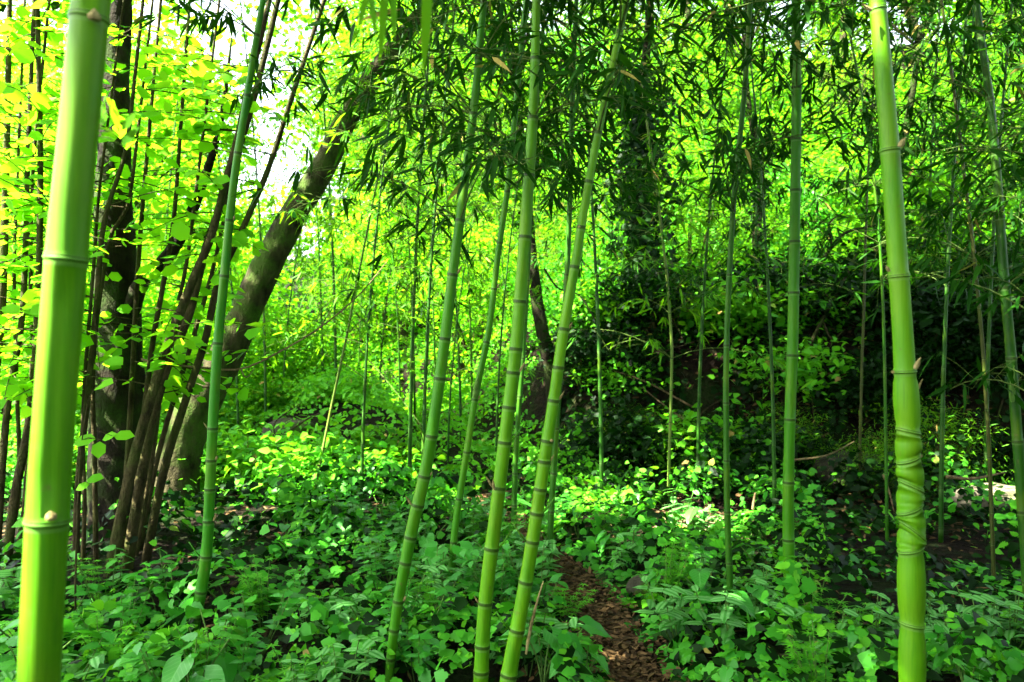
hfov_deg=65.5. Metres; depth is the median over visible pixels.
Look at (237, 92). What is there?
tree
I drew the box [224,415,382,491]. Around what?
bush
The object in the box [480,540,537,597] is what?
deadnettle
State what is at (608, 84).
bamboo
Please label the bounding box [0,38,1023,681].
ground
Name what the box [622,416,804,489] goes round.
bush
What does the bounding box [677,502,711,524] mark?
arum plant
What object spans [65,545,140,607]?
deadnettle
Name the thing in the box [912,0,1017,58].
bush
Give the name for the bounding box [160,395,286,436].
bush
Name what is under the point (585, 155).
bamboo
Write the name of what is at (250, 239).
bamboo
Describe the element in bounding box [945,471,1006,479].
dead branch
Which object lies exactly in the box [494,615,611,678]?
arum plant
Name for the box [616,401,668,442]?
bush
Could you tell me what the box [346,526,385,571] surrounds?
cleavers
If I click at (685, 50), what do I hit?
bamboo
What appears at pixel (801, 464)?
bush
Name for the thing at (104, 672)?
arum plant
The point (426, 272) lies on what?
bamboo
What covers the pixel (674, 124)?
bush
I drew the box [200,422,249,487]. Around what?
bush
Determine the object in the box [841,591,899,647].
deadnettle
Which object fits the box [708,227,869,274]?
bush
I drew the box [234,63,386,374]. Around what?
bamboo
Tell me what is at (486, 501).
deadnettle
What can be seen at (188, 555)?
fallen leaves
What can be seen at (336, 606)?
deadnettle
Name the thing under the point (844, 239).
bush
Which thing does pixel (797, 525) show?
cleavers
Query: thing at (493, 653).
deadnettle
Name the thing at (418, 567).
deadnettle
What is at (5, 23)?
tree
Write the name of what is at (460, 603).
dark undergrowth
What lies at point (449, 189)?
bush
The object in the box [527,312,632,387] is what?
bush
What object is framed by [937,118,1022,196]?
bush
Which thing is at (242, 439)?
bush
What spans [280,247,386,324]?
bush
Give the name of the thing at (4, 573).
deadnettle
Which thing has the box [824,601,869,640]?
cleavers
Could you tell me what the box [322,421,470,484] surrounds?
bush
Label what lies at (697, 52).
bush
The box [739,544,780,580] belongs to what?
deadnettle
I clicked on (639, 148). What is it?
tree
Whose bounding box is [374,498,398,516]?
cleavers
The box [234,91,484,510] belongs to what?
bamboo
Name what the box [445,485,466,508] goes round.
arum plant
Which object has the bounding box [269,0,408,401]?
bamboo
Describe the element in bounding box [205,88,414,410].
bamboo
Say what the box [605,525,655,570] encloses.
deadnettle
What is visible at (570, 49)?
bush
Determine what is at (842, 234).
dead branch
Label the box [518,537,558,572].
deadnettle
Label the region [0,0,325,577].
hazel shrub
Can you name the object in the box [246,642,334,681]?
cleavers
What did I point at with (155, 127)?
tree
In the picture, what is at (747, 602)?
arum plant
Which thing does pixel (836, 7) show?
tree
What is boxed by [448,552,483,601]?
deadnettle
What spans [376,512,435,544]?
deadnettle
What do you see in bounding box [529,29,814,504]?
bamboo
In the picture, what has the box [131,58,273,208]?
tree
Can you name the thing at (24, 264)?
hazel shrub
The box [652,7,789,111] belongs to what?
bush
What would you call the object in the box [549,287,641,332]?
bush
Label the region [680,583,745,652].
deadnettle
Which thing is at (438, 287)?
bamboo
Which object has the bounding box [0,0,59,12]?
tree
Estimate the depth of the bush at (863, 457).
6.66 m
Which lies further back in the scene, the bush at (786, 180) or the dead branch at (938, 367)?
the bush at (786, 180)
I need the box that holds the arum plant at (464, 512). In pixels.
[453,504,484,538]
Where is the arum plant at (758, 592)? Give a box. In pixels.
[713,582,768,611]
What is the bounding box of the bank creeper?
[553,262,1023,496]
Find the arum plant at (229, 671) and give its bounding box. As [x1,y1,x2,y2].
[153,605,246,681]
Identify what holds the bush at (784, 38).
on the ground at (534, 404)
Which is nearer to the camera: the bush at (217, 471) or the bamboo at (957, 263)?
the bamboo at (957, 263)
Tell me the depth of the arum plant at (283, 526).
5.24 m
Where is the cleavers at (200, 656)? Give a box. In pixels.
[170,615,241,666]
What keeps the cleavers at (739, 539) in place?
on the ground at (534, 404)
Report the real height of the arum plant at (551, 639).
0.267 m
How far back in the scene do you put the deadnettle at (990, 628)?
3.31 m
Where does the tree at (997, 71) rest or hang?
on the ground at (534, 404)
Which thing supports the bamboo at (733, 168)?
on the ground at (534, 404)
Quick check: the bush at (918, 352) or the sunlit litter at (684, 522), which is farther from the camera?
the bush at (918, 352)
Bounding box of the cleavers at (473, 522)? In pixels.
[460,513,483,541]
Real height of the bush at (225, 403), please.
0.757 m
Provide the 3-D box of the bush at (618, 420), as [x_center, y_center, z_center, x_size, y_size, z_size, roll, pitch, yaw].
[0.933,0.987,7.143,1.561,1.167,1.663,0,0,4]
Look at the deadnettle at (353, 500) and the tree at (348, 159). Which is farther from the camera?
the tree at (348, 159)
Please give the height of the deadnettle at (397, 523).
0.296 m
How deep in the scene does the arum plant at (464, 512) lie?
5.04 m
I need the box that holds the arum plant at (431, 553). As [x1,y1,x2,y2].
[418,541,474,579]
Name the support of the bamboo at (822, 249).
on the ground at (534, 404)
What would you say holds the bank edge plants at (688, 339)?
on the ground at (534, 404)
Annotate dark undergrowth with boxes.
[0,435,1023,681]
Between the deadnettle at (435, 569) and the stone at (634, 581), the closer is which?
the deadnettle at (435, 569)
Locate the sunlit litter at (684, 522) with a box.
[582,501,766,561]
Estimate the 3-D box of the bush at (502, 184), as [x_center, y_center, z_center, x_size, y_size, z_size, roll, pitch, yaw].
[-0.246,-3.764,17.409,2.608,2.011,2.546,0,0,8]
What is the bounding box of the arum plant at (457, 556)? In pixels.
[444,543,459,566]
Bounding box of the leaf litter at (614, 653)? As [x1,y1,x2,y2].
[394,411,714,681]
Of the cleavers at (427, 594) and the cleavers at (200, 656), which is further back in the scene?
the cleavers at (427, 594)
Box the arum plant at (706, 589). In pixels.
[676,567,738,606]
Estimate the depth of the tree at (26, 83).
14.72 m
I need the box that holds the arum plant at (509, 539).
[457,534,522,558]
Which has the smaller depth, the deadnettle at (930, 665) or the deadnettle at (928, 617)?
the deadnettle at (930, 665)
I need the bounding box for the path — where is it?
[504,518,667,681]
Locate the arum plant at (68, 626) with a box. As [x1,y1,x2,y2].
[0,618,111,664]
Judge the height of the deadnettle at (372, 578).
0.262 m
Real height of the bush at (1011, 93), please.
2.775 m
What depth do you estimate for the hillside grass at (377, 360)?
14.02 m
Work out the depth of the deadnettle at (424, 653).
2.96 m
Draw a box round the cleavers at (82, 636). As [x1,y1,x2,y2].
[75,612,152,671]
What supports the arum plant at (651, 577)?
on the ground at (534, 404)
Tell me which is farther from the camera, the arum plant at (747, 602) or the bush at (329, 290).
the bush at (329, 290)
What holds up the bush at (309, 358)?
on the ground at (534, 404)
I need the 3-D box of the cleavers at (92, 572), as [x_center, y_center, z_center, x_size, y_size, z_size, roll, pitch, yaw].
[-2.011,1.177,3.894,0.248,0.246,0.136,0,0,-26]
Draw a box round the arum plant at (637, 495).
[610,481,653,506]
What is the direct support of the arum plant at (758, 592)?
on the ground at (534, 404)
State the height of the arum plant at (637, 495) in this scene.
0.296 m
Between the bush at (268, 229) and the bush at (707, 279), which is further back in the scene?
the bush at (268, 229)
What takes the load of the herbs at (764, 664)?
on the ground at (534, 404)
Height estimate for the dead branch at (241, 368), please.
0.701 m
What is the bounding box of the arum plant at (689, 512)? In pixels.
[677,507,723,531]
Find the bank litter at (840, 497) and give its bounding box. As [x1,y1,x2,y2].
[591,293,1023,539]
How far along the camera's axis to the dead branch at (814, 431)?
7.10 m
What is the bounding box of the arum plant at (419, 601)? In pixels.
[403,584,429,608]
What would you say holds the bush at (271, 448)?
on the ground at (534, 404)
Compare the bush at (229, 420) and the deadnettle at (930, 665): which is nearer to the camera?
the deadnettle at (930, 665)
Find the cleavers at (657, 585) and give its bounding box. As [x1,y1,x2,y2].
[638,569,677,596]
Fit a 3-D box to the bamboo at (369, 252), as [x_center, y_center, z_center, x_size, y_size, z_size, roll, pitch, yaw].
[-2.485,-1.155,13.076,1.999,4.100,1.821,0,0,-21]
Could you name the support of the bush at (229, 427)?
on the ground at (534, 404)
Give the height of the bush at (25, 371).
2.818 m
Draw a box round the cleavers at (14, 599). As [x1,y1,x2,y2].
[7,591,19,610]
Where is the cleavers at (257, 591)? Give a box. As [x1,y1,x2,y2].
[233,554,276,626]
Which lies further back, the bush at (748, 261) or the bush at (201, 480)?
the bush at (748, 261)
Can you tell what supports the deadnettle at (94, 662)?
on the ground at (534, 404)
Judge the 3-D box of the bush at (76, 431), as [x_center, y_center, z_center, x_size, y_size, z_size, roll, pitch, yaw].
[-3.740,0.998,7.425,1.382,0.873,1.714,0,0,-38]
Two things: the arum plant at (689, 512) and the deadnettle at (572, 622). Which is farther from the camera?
the arum plant at (689, 512)
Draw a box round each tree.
[0,0,57,82]
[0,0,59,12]
[0,0,236,256]
[0,39,62,177]
[0,48,167,245]
[1,0,170,145]
[34,81,183,246]
[42,6,207,163]
[86,0,231,543]
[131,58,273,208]
[153,47,257,203]
[154,3,438,510]
[223,0,496,301]
[269,48,434,264]
[281,18,412,178]
[416,0,531,97]
[460,0,562,420]
[554,1,645,67]
[556,0,706,324]
[654,1,709,23]
[660,0,731,59]
[675,0,734,10]
[711,0,800,269]
[788,0,868,41]
[815,1,822,57]
[839,1,847,106]
[843,0,940,163]
[893,0,1023,79]
[950,0,1023,143]
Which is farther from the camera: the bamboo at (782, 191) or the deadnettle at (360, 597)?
the bamboo at (782, 191)
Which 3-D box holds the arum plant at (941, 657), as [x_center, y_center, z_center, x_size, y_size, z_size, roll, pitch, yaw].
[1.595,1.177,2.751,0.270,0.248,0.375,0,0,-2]
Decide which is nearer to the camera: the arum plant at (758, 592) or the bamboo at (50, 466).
the bamboo at (50, 466)
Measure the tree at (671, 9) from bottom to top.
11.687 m
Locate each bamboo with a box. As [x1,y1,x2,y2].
[16,0,431,681]
[114,0,445,633]
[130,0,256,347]
[135,36,332,430]
[186,173,316,365]
[189,0,338,420]
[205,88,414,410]
[222,0,514,503]
[232,0,691,681]
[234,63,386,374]
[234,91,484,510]
[237,72,351,355]
[262,0,550,531]
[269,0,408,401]
[275,0,504,489]
[279,0,515,340]
[284,75,493,406]
[301,67,474,407]
[302,0,712,681]
[310,140,413,365]
[324,12,470,419]
[335,8,559,444]
[352,0,694,585]
[363,130,498,382]
[364,37,505,367]
[364,97,555,463]
[387,15,516,431]
[403,54,600,457]
[413,0,687,528]
[414,0,888,681]
[434,93,545,354]
[444,0,767,501]
[448,0,712,576]
[486,52,602,251]
[501,3,667,282]
[515,0,686,267]
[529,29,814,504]
[537,0,970,626]
[572,0,820,495]
[588,3,730,231]
[618,0,910,603]
[622,0,944,518]
[637,16,785,240]
[688,1,844,273]
[719,0,1023,541]
[723,72,1001,495]
[760,0,1023,614]
[767,0,926,681]
[801,0,1023,576]
[812,0,1023,413]
[818,0,1023,542]
[849,2,1021,229]
[862,0,1023,270]
[863,72,985,228]
[871,0,1023,482]
[891,1,1017,239]
[933,15,1023,302]
[937,5,1023,227]
[941,1,1023,248]
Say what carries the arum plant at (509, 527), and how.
on the ground at (534, 404)
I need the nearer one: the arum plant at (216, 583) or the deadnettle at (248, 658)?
the deadnettle at (248, 658)
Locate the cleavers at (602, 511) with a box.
[589,497,630,553]
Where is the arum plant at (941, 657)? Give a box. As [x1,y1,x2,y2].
[927,642,991,681]
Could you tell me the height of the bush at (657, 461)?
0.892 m
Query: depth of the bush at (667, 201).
12.87 m
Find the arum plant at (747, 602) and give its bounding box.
[685,583,755,631]
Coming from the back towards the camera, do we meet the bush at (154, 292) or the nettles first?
the bush at (154, 292)
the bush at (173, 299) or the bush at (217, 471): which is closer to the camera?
the bush at (217, 471)
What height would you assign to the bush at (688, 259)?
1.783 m
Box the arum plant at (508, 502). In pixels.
[485,499,530,525]
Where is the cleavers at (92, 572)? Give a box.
[77,557,121,599]
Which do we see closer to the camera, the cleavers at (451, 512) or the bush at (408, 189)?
the cleavers at (451, 512)
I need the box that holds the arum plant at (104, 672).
[93,645,160,679]
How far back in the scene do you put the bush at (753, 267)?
9.36 m
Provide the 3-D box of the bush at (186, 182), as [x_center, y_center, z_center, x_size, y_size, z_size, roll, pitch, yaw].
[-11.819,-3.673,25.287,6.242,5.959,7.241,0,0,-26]
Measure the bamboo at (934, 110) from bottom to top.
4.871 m
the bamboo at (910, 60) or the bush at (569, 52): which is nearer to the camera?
the bamboo at (910, 60)
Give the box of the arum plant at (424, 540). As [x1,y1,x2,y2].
[418,519,463,548]
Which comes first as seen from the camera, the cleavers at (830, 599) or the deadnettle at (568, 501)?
the cleavers at (830, 599)
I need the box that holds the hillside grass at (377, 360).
[3,130,1009,412]
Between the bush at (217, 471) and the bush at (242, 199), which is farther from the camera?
the bush at (242, 199)
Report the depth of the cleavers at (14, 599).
3.59 m
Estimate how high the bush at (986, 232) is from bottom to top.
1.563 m
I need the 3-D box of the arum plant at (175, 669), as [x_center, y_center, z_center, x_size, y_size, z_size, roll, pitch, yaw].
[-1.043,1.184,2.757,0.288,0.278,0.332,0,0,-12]
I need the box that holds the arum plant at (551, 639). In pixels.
[497,611,590,681]
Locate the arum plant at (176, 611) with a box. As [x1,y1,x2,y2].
[104,577,184,626]
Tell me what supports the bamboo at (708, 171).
on the ground at (534, 404)
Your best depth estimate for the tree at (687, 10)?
25.79 m
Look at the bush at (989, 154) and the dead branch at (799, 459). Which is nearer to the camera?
the dead branch at (799, 459)
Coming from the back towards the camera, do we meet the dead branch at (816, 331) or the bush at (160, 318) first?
the bush at (160, 318)
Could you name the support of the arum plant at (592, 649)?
on the ground at (534, 404)
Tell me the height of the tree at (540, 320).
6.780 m
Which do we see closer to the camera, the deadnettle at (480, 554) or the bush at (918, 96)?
the deadnettle at (480, 554)
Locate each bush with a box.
[0,192,34,293]
[0,231,148,438]
[0,401,80,435]
[0,413,79,461]
[4,239,174,409]
[6,227,35,305]
[10,133,199,251]
[10,432,87,490]
[18,240,180,288]
[74,414,163,477]
[75,332,235,435]
[76,405,80,425]
[81,222,320,418]
[86,431,228,487]
[92,130,246,250]
[142,224,242,291]
[142,284,214,372]
[143,225,213,279]
[143,286,295,387]
[152,153,344,313]
[154,275,209,297]
[157,420,232,452]
[159,392,267,429]
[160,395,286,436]
[179,414,338,497]
[198,408,395,505]
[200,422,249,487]
[200,435,234,480]
[215,200,304,284]
[218,411,244,443]
[222,382,276,418]
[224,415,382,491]
[228,375,307,415]
[235,309,364,404]
[244,296,350,382]
[250,182,390,312]
[278,247,394,346]
[278,367,360,407]
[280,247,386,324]
[298,359,397,403]
[300,362,394,405]
[308,191,477,346]
[322,123,536,318]
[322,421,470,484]
[339,162,450,235]
[396,210,543,362]
[412,190,542,292]
[424,29,550,131]
[443,119,553,211]
[460,74,543,130]
[462,22,596,125]
[479,168,623,275]
[485,218,591,307]
[490,107,603,203]
[490,237,622,331]
[500,23,657,126]
[500,116,626,218]
[510,92,610,145]
[515,14,588,67]
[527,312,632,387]
[528,388,685,486]
[529,265,663,326]
[530,25,606,104]
[530,226,613,310]
[533,147,714,288]
[545,217,734,318]
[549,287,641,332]
[558,0,682,78]
[560,407,652,475]
[564,202,727,284]
[565,79,729,176]
[566,315,677,386]
[569,345,690,406]
[571,404,688,481]
[577,254,720,335]
[585,3,670,64]
[590,179,787,287]
[593,5,752,134]
[593,112,787,258]
[596,195,729,267]
[611,63,735,172]
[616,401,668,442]
[617,393,806,488]
[622,409,732,480]
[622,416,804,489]
[626,410,768,487]
[633,281,716,344]
[635,0,723,44]
[641,303,690,331]
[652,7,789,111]
[660,155,811,260]
[662,55,762,149]
[662,273,703,321]
[662,279,815,346]
[664,402,852,501]
[665,129,766,176]
[671,221,786,279]
[672,0,805,60]
[673,264,834,350]
[679,256,770,308]
[683,312,716,341]
[687,323,867,406]
[689,101,823,199]
[693,188,824,266]
[702,236,867,330]
[706,6,835,79]
[708,43,825,119]
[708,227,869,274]
[709,59,833,146]
[714,252,826,285]
[716,249,786,281]
[720,261,847,305]
[725,161,868,246]
[744,402,844,470]
[766,127,949,255]
[769,431,834,474]
[771,0,860,57]
[772,280,855,328]
[774,13,868,73]
[775,226,845,271]
[779,294,844,322]
[780,13,933,127]
[780,94,954,212]
[782,90,845,146]
[801,363,925,427]
[803,240,970,338]
[807,0,922,61]
[810,119,972,198]
[810,195,979,268]
[810,270,858,309]
[815,423,929,499]
[819,220,934,285]
[820,138,1023,257]
[824,334,971,411]
[826,201,917,259]
[828,239,957,303]
[839,388,1013,500]
[841,259,1020,363]
[843,245,929,282]
[848,327,977,396]
[850,150,985,217]
[853,247,980,308]
[855,243,987,298]
[863,68,1018,172]
[874,32,1023,161]
[886,317,1021,392]
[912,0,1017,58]
[914,247,983,299]
[916,223,1012,251]
[919,222,1019,282]
[926,228,1023,285]
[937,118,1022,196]
[950,69,1023,162]
[956,329,1023,393]
[957,189,1023,240]
[962,228,1023,292]
[964,304,1023,361]
[970,426,1013,477]
[979,178,1023,244]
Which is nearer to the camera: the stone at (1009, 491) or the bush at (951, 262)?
the stone at (1009, 491)
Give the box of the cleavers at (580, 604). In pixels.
[549,575,599,616]
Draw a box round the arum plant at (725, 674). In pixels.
[703,665,761,681]
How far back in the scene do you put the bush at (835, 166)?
14.37 m
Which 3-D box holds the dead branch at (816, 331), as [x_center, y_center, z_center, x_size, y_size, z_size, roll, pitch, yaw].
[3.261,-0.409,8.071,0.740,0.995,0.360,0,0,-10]
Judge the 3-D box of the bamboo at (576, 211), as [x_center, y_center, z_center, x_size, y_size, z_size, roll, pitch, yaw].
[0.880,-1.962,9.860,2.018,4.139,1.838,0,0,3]
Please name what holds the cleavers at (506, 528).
on the ground at (534, 404)
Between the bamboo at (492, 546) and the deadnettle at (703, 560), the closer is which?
the bamboo at (492, 546)
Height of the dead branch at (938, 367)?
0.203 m
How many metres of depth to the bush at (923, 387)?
7.28 m
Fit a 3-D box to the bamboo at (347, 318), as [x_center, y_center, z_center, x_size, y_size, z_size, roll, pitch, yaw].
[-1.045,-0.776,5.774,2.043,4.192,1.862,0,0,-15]
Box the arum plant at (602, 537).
[594,527,627,555]
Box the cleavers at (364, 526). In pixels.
[345,519,369,546]
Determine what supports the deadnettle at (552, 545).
on the ground at (534, 404)
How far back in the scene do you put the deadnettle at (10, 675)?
2.77 m
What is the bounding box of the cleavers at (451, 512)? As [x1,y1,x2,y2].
[434,498,481,532]
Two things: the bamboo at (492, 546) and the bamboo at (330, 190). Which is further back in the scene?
the bamboo at (330, 190)
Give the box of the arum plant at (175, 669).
[162,631,254,681]
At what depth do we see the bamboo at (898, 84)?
11.70 m
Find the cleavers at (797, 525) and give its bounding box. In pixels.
[794,518,814,544]
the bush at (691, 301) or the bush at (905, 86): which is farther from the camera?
the bush at (905, 86)
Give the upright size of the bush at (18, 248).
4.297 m
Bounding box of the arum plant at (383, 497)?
[363,491,392,519]
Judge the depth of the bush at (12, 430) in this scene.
7.97 m
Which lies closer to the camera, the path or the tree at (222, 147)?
the path
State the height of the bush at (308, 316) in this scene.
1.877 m
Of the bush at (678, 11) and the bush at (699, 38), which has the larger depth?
the bush at (678, 11)
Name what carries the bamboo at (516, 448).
on the ground at (534, 404)
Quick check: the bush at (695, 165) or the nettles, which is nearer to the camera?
the nettles
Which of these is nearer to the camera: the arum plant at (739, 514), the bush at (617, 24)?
the arum plant at (739, 514)
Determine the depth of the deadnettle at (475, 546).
4.11 m
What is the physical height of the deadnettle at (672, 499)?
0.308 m
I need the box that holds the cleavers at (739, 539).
[731,526,768,561]
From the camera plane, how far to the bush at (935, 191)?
8.94 m
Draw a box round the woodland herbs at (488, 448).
[0,255,829,498]
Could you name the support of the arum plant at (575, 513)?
on the ground at (534, 404)
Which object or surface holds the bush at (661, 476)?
on the ground at (534, 404)
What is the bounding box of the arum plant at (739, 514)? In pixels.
[731,510,766,535]
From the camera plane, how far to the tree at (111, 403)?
5.12 m
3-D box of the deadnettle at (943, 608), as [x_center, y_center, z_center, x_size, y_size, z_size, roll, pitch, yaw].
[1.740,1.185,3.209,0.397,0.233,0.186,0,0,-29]
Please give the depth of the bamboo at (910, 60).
8.81 m
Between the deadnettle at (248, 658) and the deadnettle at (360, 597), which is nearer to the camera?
the deadnettle at (248, 658)
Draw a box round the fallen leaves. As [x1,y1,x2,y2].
[2,281,1022,681]
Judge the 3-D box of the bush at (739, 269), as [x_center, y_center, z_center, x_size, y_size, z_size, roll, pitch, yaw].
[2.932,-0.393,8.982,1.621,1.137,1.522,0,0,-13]
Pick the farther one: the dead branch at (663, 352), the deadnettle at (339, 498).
the dead branch at (663, 352)
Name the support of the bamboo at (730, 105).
on the ground at (534, 404)
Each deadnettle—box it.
[0,563,21,602]
[0,570,14,606]
[0,627,118,679]
[0,635,18,681]
[14,583,100,618]
[61,653,107,681]
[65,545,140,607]
[72,575,160,647]
[117,632,224,681]
[127,542,222,616]
[196,629,266,681]
[214,579,304,659]
[253,659,307,681]
[285,570,336,627]
[295,599,354,636]
[300,495,325,530]
[306,635,386,681]
[311,588,367,628]
[321,492,356,517]
[322,486,374,520]
[333,503,393,543]
[335,497,390,527]
[343,567,432,625]
[355,543,402,590]
[356,530,425,584]
[373,577,460,650]
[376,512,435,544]
[381,496,425,536]
[382,541,468,612]
[395,622,442,681]
[411,544,462,587]
[419,556,466,600]
[438,541,481,587]
[446,506,488,545]
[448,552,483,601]
[450,490,491,532]
[453,546,538,603]
[454,498,490,538]
[459,559,517,613]
[474,594,582,662]
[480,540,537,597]
[489,617,553,676]
[494,542,522,594]
[497,541,570,607]
[500,520,562,572]
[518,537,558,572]
[554,493,595,532]
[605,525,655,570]
[633,574,696,642]
[651,533,707,558]
[660,488,698,527]
[665,553,743,594]
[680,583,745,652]
[692,504,723,530]
[708,520,756,554]
[734,581,776,615]
[737,563,783,619]
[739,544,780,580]
[767,593,827,651]
[793,608,866,676]
[795,542,818,567]
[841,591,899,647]
[871,626,963,681]
[880,606,948,660]
[925,591,947,624]
[926,604,973,655]
[942,580,1014,645]
[972,653,1023,681]
[986,590,1023,649]
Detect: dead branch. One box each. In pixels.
[141,262,386,377]
[273,403,332,436]
[358,348,421,426]
[543,268,595,319]
[605,368,691,407]
[627,374,683,419]
[628,340,698,379]
[649,311,686,345]
[690,390,761,415]
[751,492,755,520]
[768,401,844,449]
[795,441,854,460]
[800,254,856,345]
[812,211,875,275]
[881,362,966,382]
[882,474,894,511]
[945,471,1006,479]
[991,387,1007,441]
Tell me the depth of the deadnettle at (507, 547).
3.83 m
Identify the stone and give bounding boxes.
[261,418,319,444]
[353,424,388,443]
[626,574,683,595]
[812,450,896,494]
[947,483,1016,520]
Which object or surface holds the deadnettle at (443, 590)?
on the ground at (534, 404)
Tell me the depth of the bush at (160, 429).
7.63 m
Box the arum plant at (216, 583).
[179,576,285,626]
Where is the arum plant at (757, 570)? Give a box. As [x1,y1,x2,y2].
[720,544,813,584]
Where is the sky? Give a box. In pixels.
[0,0,991,258]
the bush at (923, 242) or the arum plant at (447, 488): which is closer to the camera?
the arum plant at (447, 488)
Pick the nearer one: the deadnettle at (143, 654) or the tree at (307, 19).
the deadnettle at (143, 654)
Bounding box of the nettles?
[0,435,1023,681]
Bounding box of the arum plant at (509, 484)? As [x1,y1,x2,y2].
[505,481,525,506]
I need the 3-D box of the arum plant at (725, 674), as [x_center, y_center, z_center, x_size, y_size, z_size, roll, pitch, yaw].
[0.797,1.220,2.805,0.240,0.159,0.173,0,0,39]
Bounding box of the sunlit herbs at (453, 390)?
[250,203,512,423]
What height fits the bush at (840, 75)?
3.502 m
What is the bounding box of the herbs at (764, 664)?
[0,439,1021,681]
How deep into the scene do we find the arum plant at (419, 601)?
3.62 m
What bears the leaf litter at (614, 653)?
on the ground at (534, 404)
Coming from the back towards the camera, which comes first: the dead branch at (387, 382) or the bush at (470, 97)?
the bush at (470, 97)
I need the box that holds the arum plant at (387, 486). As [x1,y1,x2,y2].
[369,483,395,506]
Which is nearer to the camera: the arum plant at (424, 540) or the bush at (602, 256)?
the arum plant at (424, 540)
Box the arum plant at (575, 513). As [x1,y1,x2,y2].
[545,503,593,537]
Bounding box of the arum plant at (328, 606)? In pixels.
[285,594,357,629]
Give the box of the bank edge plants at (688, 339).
[532,232,1023,368]
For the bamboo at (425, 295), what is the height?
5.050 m
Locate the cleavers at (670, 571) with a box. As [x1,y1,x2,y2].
[660,532,696,605]
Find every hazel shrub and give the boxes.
[0,0,144,583]
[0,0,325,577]
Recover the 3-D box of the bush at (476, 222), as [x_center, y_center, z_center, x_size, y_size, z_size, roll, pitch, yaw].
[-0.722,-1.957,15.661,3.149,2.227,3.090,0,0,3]
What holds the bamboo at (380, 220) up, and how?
on the ground at (534, 404)
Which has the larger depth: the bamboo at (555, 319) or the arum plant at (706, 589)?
the bamboo at (555, 319)
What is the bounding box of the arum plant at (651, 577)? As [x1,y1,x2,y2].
[645,568,686,594]
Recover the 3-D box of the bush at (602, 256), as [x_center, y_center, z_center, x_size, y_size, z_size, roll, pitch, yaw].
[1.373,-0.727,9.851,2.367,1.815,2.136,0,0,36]
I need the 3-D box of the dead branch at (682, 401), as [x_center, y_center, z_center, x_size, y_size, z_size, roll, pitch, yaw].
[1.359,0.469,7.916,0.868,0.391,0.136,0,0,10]
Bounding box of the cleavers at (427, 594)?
[408,572,436,623]
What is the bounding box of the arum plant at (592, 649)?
[549,643,608,678]
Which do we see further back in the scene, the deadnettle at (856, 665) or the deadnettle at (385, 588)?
the deadnettle at (385, 588)
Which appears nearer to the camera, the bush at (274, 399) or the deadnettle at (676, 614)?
the deadnettle at (676, 614)
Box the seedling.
[74,210,134,618]
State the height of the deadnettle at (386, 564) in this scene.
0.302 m
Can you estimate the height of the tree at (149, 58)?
12.957 m
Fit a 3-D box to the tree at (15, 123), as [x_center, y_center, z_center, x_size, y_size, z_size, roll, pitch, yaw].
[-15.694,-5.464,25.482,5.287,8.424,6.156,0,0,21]
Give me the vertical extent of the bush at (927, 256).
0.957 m
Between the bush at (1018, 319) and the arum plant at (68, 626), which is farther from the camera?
the bush at (1018, 319)
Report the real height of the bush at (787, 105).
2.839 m
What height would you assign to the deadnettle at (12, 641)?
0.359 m
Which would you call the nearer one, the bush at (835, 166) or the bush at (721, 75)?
the bush at (835, 166)
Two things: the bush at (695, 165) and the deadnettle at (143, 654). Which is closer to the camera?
the deadnettle at (143, 654)
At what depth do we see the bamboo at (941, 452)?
5.20 m
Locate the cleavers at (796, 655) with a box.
[777,615,838,681]
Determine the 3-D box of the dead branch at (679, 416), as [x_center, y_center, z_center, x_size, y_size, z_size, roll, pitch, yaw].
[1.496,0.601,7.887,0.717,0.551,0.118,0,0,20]
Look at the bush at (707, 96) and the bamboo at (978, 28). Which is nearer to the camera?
the bamboo at (978, 28)
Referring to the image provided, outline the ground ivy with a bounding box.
[0,446,1023,681]
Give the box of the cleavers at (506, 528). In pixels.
[500,510,523,540]
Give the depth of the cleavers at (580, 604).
3.72 m
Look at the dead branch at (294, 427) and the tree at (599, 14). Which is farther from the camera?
the tree at (599, 14)
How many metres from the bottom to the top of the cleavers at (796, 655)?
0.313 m
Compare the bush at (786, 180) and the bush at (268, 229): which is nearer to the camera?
the bush at (786, 180)
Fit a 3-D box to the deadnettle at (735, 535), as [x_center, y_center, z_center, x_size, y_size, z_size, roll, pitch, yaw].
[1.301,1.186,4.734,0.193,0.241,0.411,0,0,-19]
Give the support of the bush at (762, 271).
on the ground at (534, 404)
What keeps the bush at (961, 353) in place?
on the ground at (534, 404)
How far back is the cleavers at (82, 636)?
3.14 m
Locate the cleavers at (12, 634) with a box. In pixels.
[0,612,83,656]
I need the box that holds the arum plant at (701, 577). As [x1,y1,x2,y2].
[666,563,724,592]
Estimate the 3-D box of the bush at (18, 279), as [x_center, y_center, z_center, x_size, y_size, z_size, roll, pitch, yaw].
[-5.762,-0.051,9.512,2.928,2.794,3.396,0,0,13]
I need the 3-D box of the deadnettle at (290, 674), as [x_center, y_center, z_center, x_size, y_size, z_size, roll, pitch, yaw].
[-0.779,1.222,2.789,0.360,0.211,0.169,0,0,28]
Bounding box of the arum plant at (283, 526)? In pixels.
[269,510,302,533]
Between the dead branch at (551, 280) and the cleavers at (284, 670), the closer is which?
the cleavers at (284, 670)
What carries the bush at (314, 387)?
on the ground at (534, 404)
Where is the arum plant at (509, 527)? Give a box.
[475,523,523,543]
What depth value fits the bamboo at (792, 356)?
3.64 m
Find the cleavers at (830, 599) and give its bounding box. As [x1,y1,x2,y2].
[800,569,853,654]
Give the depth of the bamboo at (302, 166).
12.50 m
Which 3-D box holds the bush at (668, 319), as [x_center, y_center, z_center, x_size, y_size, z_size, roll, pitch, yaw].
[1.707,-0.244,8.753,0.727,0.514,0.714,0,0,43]
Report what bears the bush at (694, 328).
on the ground at (534, 404)

